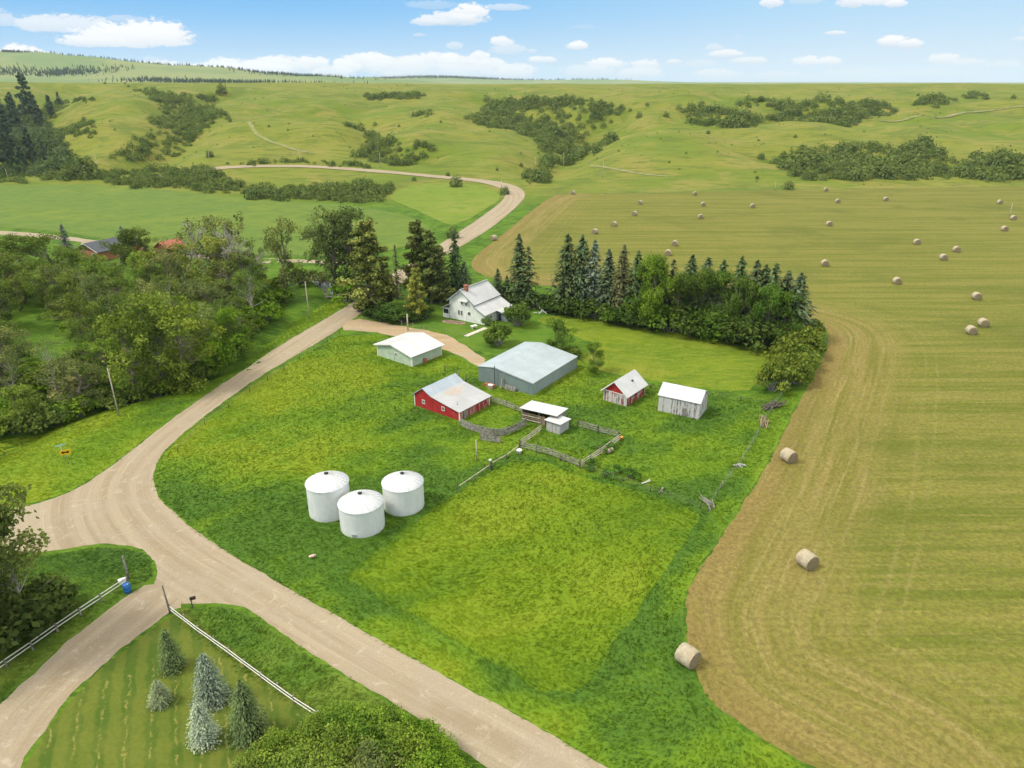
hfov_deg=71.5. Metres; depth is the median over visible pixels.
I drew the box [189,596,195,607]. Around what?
mailbox
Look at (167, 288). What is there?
broadleaf tree
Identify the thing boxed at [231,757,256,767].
shrub
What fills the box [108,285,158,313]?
broadleaf tree
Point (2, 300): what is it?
broadleaf tree
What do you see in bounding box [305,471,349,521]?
grain bin
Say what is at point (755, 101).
thicket
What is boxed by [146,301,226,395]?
broadleaf tree
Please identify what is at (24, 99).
pine tree
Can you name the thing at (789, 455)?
hay bale
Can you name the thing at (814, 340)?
shrub
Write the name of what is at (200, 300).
round tree
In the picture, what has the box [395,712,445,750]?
shrub
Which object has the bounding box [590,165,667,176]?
hill track
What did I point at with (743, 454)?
wire fence
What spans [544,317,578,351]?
round tree
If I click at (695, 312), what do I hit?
shrub
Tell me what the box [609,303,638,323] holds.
shrub
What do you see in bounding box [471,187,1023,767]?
hay field
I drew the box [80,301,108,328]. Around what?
broadleaf tree
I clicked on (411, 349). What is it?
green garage
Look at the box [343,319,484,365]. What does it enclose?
dirt driveway
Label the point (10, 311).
round tree
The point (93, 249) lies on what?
brick house
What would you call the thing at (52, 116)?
thicket
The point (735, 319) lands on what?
shrub
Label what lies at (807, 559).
hay bale
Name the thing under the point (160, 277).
broadleaf tree
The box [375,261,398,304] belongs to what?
conifer tree
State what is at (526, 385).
door
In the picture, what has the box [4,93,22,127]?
pine tree
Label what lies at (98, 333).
round tree
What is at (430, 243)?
conifer tree
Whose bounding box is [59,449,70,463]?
arrow sign
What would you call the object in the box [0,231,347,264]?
side road
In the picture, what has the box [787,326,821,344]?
shrub
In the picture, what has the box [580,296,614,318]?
shrub
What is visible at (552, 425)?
door
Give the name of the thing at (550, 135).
thicket
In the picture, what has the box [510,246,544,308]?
spruce tree
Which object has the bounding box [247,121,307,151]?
pasture track
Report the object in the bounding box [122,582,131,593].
blue barrel
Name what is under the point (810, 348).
shrub
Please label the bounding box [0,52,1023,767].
ground
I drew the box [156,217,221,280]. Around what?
broadleaf tree
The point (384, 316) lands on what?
shrub
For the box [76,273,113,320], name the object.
broadleaf tree
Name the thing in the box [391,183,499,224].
meadow
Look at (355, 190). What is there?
thicket
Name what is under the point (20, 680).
grass island
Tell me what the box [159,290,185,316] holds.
broadleaf tree
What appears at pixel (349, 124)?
thicket
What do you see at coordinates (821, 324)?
shrub
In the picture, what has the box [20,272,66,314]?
broadleaf tree
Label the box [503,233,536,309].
spruce tree
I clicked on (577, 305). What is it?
shrub
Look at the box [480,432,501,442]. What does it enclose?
board gate panel
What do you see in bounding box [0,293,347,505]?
verge
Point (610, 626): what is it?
pasture
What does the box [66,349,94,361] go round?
shrub
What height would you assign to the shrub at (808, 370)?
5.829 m
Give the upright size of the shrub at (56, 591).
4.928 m
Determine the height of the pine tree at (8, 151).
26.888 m
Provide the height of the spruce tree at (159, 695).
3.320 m
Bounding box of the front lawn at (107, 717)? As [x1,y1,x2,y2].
[24,608,319,767]
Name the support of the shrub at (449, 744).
on the ground at (462, 146)
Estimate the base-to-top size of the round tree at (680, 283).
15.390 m
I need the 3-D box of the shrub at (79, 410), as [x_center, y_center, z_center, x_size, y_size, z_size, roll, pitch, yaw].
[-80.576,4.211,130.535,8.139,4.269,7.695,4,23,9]
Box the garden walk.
[464,327,487,336]
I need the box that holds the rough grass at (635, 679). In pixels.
[155,335,804,767]
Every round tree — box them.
[0,293,19,319]
[0,316,19,344]
[0,382,39,421]
[0,481,47,638]
[94,327,134,363]
[96,225,150,267]
[118,345,151,377]
[154,277,190,306]
[182,289,212,312]
[206,305,251,351]
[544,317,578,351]
[582,341,605,372]
[622,264,654,309]
[626,251,676,320]
[660,271,695,330]
[680,266,720,324]
[701,267,736,327]
[718,273,761,320]
[747,282,791,343]
[764,291,804,339]
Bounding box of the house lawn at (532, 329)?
[370,297,577,354]
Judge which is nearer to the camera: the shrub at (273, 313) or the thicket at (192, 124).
the shrub at (273, 313)
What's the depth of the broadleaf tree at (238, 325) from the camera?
158.55 m
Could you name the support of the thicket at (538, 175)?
on the ground at (462, 146)
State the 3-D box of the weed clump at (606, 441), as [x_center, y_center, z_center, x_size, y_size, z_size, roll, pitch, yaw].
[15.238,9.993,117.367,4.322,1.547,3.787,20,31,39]
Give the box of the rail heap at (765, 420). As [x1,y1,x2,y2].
[759,415,769,427]
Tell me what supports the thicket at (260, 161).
on the ground at (462, 146)
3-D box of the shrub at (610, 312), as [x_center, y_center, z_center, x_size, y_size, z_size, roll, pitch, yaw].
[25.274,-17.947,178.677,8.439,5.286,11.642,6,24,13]
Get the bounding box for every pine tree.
[0,104,13,132]
[0,117,14,145]
[0,131,15,163]
[0,144,11,162]
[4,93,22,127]
[14,72,38,116]
[15,145,27,166]
[21,126,36,162]
[30,99,43,123]
[39,141,46,160]
[44,95,55,115]
[56,92,62,103]
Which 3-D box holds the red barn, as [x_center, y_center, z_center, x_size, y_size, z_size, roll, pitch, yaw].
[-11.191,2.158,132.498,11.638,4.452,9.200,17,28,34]
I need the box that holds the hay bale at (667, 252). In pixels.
[665,249,670,255]
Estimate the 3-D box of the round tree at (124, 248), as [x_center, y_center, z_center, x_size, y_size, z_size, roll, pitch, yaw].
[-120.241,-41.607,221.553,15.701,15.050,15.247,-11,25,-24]
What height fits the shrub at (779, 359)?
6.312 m
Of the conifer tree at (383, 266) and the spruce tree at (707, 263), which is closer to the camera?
the spruce tree at (707, 263)
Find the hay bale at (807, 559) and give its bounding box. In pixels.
[795,549,818,570]
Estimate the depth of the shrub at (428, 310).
180.23 m
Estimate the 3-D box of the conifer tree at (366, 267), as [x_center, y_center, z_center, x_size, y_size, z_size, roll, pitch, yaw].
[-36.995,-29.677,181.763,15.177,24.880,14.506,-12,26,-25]
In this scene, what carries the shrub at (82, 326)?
on the ground at (462, 146)
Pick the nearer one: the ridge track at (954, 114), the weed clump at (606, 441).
the weed clump at (606, 441)
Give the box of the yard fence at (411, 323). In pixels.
[361,316,463,334]
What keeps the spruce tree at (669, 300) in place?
on the ground at (462, 146)
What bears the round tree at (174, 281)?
on the ground at (462, 146)
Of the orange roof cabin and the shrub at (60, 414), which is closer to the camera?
the shrub at (60, 414)
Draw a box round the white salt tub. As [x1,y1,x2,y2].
[516,448,521,454]
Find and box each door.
[525,383,528,392]
[551,424,554,432]
[615,394,619,403]
[682,407,686,416]
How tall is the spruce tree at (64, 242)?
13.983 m
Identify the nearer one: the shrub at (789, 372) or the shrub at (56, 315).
the shrub at (789, 372)
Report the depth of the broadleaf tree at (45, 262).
200.42 m
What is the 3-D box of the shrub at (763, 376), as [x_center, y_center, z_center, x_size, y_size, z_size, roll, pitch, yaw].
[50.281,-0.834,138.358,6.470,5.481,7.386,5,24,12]
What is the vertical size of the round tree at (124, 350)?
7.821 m
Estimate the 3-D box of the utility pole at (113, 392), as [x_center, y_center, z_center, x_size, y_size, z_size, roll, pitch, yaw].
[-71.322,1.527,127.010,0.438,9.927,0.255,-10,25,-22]
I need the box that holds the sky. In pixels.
[0,0,1023,81]
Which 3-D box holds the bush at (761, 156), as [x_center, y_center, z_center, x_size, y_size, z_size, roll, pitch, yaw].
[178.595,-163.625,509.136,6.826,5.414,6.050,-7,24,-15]
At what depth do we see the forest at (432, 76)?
6380.88 m
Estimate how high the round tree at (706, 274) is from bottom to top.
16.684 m
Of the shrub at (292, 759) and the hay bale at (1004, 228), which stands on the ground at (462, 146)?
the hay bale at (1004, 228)
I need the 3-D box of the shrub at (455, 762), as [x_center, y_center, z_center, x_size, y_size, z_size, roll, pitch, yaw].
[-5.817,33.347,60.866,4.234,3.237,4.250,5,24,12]
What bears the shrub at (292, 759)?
on the front lawn at (107, 717)
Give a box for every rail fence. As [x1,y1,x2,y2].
[0,576,127,667]
[169,604,318,712]
[458,464,489,491]
[491,445,518,463]
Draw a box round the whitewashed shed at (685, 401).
[658,382,708,418]
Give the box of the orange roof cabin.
[153,238,186,256]
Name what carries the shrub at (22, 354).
on the ground at (462, 146)
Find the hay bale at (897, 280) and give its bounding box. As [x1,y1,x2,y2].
[892,277,901,284]
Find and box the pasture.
[349,460,700,693]
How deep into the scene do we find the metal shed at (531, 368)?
143.05 m
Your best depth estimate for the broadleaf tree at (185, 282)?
184.75 m
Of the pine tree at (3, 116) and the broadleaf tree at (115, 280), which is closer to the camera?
the broadleaf tree at (115, 280)
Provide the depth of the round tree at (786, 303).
159.25 m
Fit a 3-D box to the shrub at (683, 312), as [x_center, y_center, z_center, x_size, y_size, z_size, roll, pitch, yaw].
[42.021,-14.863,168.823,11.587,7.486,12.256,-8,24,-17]
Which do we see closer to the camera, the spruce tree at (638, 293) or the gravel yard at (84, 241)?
the spruce tree at (638, 293)
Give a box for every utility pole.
[107,367,118,415]
[304,282,309,318]
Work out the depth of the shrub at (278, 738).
61.81 m
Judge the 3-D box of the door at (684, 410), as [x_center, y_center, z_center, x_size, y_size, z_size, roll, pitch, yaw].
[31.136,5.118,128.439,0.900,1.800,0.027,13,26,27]
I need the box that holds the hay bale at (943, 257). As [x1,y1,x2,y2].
[939,254,947,260]
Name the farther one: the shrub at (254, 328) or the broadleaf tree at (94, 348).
the shrub at (254, 328)
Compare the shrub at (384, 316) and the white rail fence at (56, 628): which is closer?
the white rail fence at (56, 628)
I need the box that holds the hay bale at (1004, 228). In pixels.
[1001,226,1008,230]
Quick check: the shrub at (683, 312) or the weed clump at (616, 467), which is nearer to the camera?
the weed clump at (616, 467)
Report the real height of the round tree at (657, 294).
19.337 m
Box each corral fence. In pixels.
[490,396,521,411]
[519,423,541,446]
[520,440,580,465]
[577,420,619,438]
[579,432,620,468]
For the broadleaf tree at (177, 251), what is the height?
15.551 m
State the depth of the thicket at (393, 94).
871.92 m
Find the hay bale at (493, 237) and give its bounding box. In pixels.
[490,235,496,240]
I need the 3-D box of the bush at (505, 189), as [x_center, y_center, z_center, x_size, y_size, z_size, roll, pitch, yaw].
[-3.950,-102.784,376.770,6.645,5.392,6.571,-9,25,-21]
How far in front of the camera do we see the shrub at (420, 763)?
58.69 m
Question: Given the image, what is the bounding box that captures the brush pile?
[760,400,786,410]
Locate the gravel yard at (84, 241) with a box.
[81,240,96,243]
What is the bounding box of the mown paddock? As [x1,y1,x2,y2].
[537,315,766,390]
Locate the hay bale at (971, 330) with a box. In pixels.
[965,325,977,334]
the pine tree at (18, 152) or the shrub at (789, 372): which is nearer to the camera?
the shrub at (789, 372)
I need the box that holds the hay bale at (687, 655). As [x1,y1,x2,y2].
[674,642,700,669]
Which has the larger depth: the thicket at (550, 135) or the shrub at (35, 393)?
the thicket at (550, 135)
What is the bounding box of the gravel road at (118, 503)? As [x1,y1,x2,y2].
[2,165,606,767]
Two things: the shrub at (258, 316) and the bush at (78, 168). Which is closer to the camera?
the shrub at (258, 316)
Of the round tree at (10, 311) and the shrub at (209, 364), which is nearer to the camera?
the shrub at (209, 364)
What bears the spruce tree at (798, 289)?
on the ground at (462, 146)
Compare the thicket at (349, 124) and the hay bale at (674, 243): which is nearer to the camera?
the hay bale at (674, 243)
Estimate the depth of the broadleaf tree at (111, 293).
161.33 m
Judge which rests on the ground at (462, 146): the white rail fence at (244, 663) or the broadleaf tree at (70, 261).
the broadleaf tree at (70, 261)
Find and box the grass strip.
[190,605,464,757]
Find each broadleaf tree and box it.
[0,233,52,280]
[0,251,47,302]
[0,252,5,292]
[0,262,35,296]
[0,264,18,292]
[0,274,25,311]
[0,280,21,329]
[0,324,31,388]
[0,353,35,393]
[0,535,64,594]
[2,232,88,280]
[11,255,59,307]
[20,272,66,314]
[25,337,76,398]
[32,259,59,291]
[33,263,77,320]
[41,290,110,350]
[41,355,111,408]
[42,273,93,322]
[51,316,108,363]
[59,246,88,286]
[60,331,111,372]
[63,262,91,292]
[72,254,115,296]
[75,272,98,306]
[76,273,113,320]
[79,337,124,389]
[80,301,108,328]
[89,291,139,345]
[90,260,141,313]
[92,310,157,401]
[94,289,123,323]
[102,260,129,290]
[102,288,202,395]
[104,273,127,298]
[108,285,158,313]
[112,250,151,286]
[123,278,159,327]
[125,289,172,349]
[129,291,144,322]
[131,258,156,290]
[133,236,160,264]
[135,247,182,279]
[144,248,189,299]
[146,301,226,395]
[149,274,164,300]
[149,275,195,305]
[155,241,193,289]
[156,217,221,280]
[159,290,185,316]
[162,324,194,348]
[177,276,192,299]
[179,278,234,319]
[179,300,215,335]
[181,233,242,296]
[186,268,209,297]
[186,302,228,344]
[189,211,244,289]
[192,276,215,308]
[202,299,232,330]
[209,257,249,306]
[217,270,263,306]
[224,265,272,321]
[226,293,247,321]
[226,311,247,333]
[228,255,271,302]
[235,250,267,284]
[236,237,264,294]
[261,216,308,289]
[295,205,377,290]
[319,203,378,283]
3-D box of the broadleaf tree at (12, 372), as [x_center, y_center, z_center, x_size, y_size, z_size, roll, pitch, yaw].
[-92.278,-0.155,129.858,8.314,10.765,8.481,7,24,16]
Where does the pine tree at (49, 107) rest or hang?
on the ground at (462, 146)
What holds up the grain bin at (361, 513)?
on the rough grass at (635, 679)
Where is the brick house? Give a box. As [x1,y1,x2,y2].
[75,237,140,259]
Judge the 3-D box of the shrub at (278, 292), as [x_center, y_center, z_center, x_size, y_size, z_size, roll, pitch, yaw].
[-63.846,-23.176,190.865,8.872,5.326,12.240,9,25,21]
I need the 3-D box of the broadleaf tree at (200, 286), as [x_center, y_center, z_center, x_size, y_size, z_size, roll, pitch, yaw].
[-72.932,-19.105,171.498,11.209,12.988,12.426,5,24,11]
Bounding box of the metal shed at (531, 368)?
[477,342,577,394]
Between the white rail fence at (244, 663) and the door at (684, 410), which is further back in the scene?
the door at (684, 410)
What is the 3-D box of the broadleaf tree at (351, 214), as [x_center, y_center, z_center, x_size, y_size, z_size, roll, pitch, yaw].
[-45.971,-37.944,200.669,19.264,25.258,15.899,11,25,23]
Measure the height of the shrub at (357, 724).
5.488 m
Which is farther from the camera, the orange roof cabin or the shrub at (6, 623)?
the orange roof cabin
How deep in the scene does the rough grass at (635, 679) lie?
108.11 m
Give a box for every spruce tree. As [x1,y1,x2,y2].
[58,223,73,261]
[117,225,125,262]
[146,679,173,711]
[156,629,188,678]
[184,702,222,753]
[188,653,232,715]
[224,679,271,754]
[391,245,406,298]
[443,233,469,301]
[456,261,474,291]
[492,268,504,297]
[501,276,509,293]
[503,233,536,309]
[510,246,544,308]
[540,233,582,315]
[561,234,599,316]
[580,239,604,315]
[590,249,618,321]
[600,244,633,325]
[619,250,644,327]
[636,255,654,306]
[639,259,673,328]
[659,259,681,329]
[669,254,701,331]
[676,257,717,332]
[705,259,730,333]
[723,256,747,316]
[741,259,766,315]
[744,264,770,340]
[747,263,788,344]
[766,272,827,345]
[772,270,794,324]
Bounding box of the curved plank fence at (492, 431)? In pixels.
[460,417,525,435]
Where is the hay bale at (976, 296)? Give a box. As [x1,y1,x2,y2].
[971,292,982,299]
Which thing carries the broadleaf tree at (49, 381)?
on the ground at (462, 146)
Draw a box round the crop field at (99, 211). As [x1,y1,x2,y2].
[0,184,430,255]
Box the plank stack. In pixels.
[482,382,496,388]
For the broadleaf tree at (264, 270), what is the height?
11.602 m
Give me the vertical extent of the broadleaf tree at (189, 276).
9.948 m
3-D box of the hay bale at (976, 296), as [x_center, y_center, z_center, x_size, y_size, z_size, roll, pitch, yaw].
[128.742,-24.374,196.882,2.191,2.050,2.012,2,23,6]
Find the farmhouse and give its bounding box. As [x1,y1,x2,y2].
[443,279,516,324]
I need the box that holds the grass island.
[0,548,151,702]
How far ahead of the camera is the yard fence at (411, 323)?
174.61 m
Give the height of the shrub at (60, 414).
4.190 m
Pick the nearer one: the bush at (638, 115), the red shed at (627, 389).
the red shed at (627, 389)
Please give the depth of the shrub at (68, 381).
133.13 m
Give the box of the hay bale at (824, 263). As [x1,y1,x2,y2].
[821,259,828,266]
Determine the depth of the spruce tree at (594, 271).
181.08 m
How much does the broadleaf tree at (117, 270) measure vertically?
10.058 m
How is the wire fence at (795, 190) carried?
on the hay field at (925, 313)
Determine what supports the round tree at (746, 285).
on the ground at (462, 146)
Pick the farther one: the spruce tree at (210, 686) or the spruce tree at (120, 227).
the spruce tree at (120, 227)
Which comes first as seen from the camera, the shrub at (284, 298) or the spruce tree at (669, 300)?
the spruce tree at (669, 300)
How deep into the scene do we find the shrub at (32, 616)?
75.63 m
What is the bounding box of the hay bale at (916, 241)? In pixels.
[913,239,920,244]
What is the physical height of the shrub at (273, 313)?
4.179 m
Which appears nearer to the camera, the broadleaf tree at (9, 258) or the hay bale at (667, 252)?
the broadleaf tree at (9, 258)
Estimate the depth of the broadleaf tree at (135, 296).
153.91 m
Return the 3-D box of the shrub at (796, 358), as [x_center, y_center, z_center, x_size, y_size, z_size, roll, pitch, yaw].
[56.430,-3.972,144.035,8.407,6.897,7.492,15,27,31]
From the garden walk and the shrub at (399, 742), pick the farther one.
the garden walk
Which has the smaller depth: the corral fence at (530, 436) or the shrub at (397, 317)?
the corral fence at (530, 436)
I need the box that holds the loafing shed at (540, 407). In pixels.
[520,400,567,425]
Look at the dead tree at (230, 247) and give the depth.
185.21 m
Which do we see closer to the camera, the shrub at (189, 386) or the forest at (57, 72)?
the shrub at (189, 386)
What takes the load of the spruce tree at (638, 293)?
on the mown paddock
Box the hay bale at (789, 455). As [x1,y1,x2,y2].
[780,447,797,463]
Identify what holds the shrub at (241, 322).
on the ground at (462, 146)
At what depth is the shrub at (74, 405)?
128.86 m
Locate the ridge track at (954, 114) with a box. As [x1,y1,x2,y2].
[881,105,1023,121]
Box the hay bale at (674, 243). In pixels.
[671,240,677,245]
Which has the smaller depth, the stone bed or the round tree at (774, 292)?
the round tree at (774, 292)
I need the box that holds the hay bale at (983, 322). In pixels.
[977,318,989,327]
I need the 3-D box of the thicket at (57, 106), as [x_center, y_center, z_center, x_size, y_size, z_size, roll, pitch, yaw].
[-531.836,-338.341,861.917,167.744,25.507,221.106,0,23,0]
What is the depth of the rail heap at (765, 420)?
125.47 m
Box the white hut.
[544,415,570,434]
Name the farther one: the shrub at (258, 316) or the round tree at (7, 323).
the shrub at (258, 316)
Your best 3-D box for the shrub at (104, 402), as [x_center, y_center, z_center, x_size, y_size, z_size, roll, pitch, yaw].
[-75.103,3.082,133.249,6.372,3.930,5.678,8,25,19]
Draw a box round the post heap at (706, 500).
[699,493,714,510]
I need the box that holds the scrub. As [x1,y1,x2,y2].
[28,84,1017,184]
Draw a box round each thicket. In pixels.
[0,105,77,177]
[0,154,115,183]
[18,96,95,115]
[30,114,57,126]
[48,118,96,137]
[97,161,246,193]
[108,84,229,160]
[195,92,218,101]
[226,156,328,165]
[240,174,395,203]
[328,159,370,168]
[342,120,376,131]
[349,128,436,165]
[362,89,425,100]
[410,107,433,116]
[464,91,631,169]
[520,166,553,183]
[674,100,765,127]
[734,94,777,107]
[765,91,898,126]
[768,128,1023,182]
[912,90,959,107]
[961,90,990,98]
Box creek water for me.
[312,279,338,297]
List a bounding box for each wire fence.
[177,329,339,450]
[559,454,701,508]
[568,185,1019,194]
[595,380,772,401]
[708,393,781,510]
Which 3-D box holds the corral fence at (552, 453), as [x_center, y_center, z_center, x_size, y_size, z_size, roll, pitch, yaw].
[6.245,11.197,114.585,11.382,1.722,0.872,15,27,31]
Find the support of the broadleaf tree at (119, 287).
on the ground at (462, 146)
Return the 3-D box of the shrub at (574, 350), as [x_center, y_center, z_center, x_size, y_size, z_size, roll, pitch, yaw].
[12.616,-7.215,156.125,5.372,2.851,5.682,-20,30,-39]
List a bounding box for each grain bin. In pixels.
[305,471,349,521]
[337,489,384,537]
[381,471,423,515]
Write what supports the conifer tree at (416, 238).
on the house lawn at (532, 329)
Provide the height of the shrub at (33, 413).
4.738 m
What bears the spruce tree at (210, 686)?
on the front lawn at (107, 717)
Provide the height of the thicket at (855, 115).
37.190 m
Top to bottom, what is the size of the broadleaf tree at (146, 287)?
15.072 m
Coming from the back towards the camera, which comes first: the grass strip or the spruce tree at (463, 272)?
the spruce tree at (463, 272)
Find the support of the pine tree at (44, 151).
on the ground at (462, 146)
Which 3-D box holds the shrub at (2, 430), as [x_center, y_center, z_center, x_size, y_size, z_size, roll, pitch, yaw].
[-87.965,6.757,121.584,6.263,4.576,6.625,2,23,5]
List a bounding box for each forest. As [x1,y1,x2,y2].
[0,49,375,82]
[352,75,657,80]
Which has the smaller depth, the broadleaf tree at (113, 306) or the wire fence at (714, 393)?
the wire fence at (714, 393)
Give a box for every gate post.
[122,555,129,578]
[161,585,170,613]
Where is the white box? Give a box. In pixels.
[118,577,125,583]
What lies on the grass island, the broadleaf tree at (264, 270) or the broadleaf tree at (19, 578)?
the broadleaf tree at (19, 578)
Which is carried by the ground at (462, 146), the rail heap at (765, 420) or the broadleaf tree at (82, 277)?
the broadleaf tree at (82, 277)
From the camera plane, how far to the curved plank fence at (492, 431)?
122.35 m
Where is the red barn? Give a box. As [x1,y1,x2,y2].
[413,373,490,420]
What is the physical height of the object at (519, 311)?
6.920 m
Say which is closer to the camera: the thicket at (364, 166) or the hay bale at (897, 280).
the hay bale at (897, 280)
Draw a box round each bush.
[65,154,97,179]
[205,151,214,157]
[215,83,226,93]
[445,226,459,238]
[449,175,462,187]
[500,185,510,194]
[635,111,642,117]
[757,152,764,159]
[781,179,794,189]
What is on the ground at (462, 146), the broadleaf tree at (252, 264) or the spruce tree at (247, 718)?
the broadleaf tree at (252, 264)
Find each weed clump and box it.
[583,458,598,469]
[589,438,615,451]
[601,464,624,479]
[616,467,641,479]
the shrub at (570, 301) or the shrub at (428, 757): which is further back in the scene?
the shrub at (570, 301)
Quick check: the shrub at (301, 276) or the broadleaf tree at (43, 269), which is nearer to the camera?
the broadleaf tree at (43, 269)
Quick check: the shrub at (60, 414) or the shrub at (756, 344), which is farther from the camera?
the shrub at (756, 344)
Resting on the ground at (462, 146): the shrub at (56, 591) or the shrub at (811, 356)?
the shrub at (811, 356)
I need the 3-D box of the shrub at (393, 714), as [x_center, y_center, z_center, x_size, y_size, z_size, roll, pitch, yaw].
[-11.590,31.367,64.495,5.593,4.164,5.988,5,24,11]
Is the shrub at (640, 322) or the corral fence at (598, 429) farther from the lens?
the shrub at (640, 322)
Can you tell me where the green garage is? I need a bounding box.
[373,332,444,366]
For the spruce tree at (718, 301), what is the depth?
166.96 m
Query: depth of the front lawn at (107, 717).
68.24 m
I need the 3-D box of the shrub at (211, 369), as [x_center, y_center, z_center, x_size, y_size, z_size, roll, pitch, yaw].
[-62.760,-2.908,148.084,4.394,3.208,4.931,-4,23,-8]
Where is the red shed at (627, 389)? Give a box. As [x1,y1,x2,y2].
[600,369,647,406]
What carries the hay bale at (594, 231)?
on the ground at (462, 146)
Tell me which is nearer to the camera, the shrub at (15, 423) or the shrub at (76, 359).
the shrub at (15, 423)
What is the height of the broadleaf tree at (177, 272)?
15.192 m
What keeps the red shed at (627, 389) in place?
on the ground at (462, 146)
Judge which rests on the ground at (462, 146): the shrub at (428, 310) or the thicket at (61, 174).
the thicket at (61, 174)
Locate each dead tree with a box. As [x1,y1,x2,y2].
[165,220,231,295]
[212,245,268,292]
[213,222,265,282]
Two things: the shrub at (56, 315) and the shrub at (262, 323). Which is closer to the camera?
the shrub at (262, 323)
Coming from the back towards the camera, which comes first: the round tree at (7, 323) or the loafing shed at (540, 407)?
the round tree at (7, 323)
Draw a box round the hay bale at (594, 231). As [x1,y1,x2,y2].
[591,228,597,233]
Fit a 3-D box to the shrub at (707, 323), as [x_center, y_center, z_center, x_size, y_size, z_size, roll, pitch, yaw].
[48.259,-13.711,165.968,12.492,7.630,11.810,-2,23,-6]
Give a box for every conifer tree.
[335,218,394,309]
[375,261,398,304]
[400,219,433,297]
[403,267,428,316]
[418,230,444,302]
[427,245,455,303]
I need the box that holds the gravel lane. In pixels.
[0,584,180,767]
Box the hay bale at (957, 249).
[952,246,960,252]
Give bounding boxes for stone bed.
[442,320,465,323]
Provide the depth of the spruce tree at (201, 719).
64.28 m
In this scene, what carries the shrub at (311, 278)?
on the ground at (462, 146)
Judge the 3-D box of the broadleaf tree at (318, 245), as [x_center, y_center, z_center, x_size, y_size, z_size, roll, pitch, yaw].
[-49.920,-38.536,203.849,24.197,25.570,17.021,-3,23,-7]
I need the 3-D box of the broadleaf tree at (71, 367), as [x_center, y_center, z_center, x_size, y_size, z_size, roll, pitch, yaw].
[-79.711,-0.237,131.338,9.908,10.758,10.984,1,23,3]
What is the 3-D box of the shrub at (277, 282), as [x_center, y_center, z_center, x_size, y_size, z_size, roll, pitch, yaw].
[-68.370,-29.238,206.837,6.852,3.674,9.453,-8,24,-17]
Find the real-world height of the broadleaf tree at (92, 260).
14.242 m
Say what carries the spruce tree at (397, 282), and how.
on the ground at (462, 146)
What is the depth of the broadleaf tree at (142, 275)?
188.78 m
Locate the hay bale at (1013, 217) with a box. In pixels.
[1010,215,1016,219]
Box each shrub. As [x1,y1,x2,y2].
[0,373,19,387]
[0,397,32,411]
[0,409,11,427]
[0,413,41,433]
[0,415,11,435]
[0,587,52,657]
[0,589,69,649]
[1,346,37,362]
[6,361,43,384]
[7,389,54,411]
[10,360,38,377]
[10,408,48,433]
[14,403,56,432]
[17,365,70,389]
[18,573,82,626]
[23,364,62,389]
[34,398,72,423]
[47,374,94,400]
[48,395,100,423]
[50,310,61,318]
[55,355,82,369]
[55,393,99,421]
[58,318,92,333]
[64,376,112,397]
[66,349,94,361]
[67,365,92,376]
[70,325,87,338]
[74,381,113,397]
[94,390,127,409]
[99,386,130,407]
[109,393,132,404]
[125,391,152,401]
[129,388,157,399]
[146,380,174,396]
[166,344,218,367]
[169,370,202,391]
[175,335,237,370]
[176,372,205,390]
[189,361,213,382]
[201,356,230,373]
[204,364,221,376]
[211,330,245,358]
[216,317,250,331]
[222,339,255,349]
[229,340,248,352]
[230,737,274,767]
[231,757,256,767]
[236,322,260,335]
[239,298,285,321]
[245,316,268,326]
[250,313,266,323]
[252,724,305,767]
[254,305,286,317]
[256,286,296,304]
[262,743,328,767]
[264,277,288,286]
[268,284,288,291]
[270,294,288,305]
[289,269,311,284]
[290,708,335,750]
[291,718,368,767]
[298,760,355,767]
[306,270,329,284]
[310,699,376,736]
[323,282,353,303]
[328,702,405,753]
[341,735,409,767]
[352,302,377,310]
[363,301,392,315]
[364,701,407,741]
[371,302,404,320]
[373,720,439,767]
[386,305,415,322]
[388,762,426,767]
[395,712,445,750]
[396,737,454,767]
[402,309,424,320]
[413,305,434,318]
[413,727,461,762]
[429,752,470,767]
[481,316,492,324]
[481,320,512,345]
[502,291,528,304]
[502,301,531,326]
[521,292,542,308]
[537,292,552,309]
[538,293,568,311]
[545,292,577,315]
[553,295,586,313]
[561,345,583,354]
[565,299,591,318]
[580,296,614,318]
[597,301,617,321]
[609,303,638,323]
[615,309,647,326]
[634,309,671,328]
[648,304,692,331]
[665,305,708,338]
[669,311,700,335]
[678,309,725,337]
[694,307,741,342]
[716,314,756,341]
[720,314,784,345]
[729,320,773,352]
[753,366,786,391]
[760,340,806,361]
[761,354,798,380]
[765,363,803,390]
[767,349,814,371]
[770,330,805,347]
[783,340,819,360]
[786,359,814,385]
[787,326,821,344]
[790,320,825,336]
[794,343,823,365]
[798,332,827,354]
[811,318,826,332]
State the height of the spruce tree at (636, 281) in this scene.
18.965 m

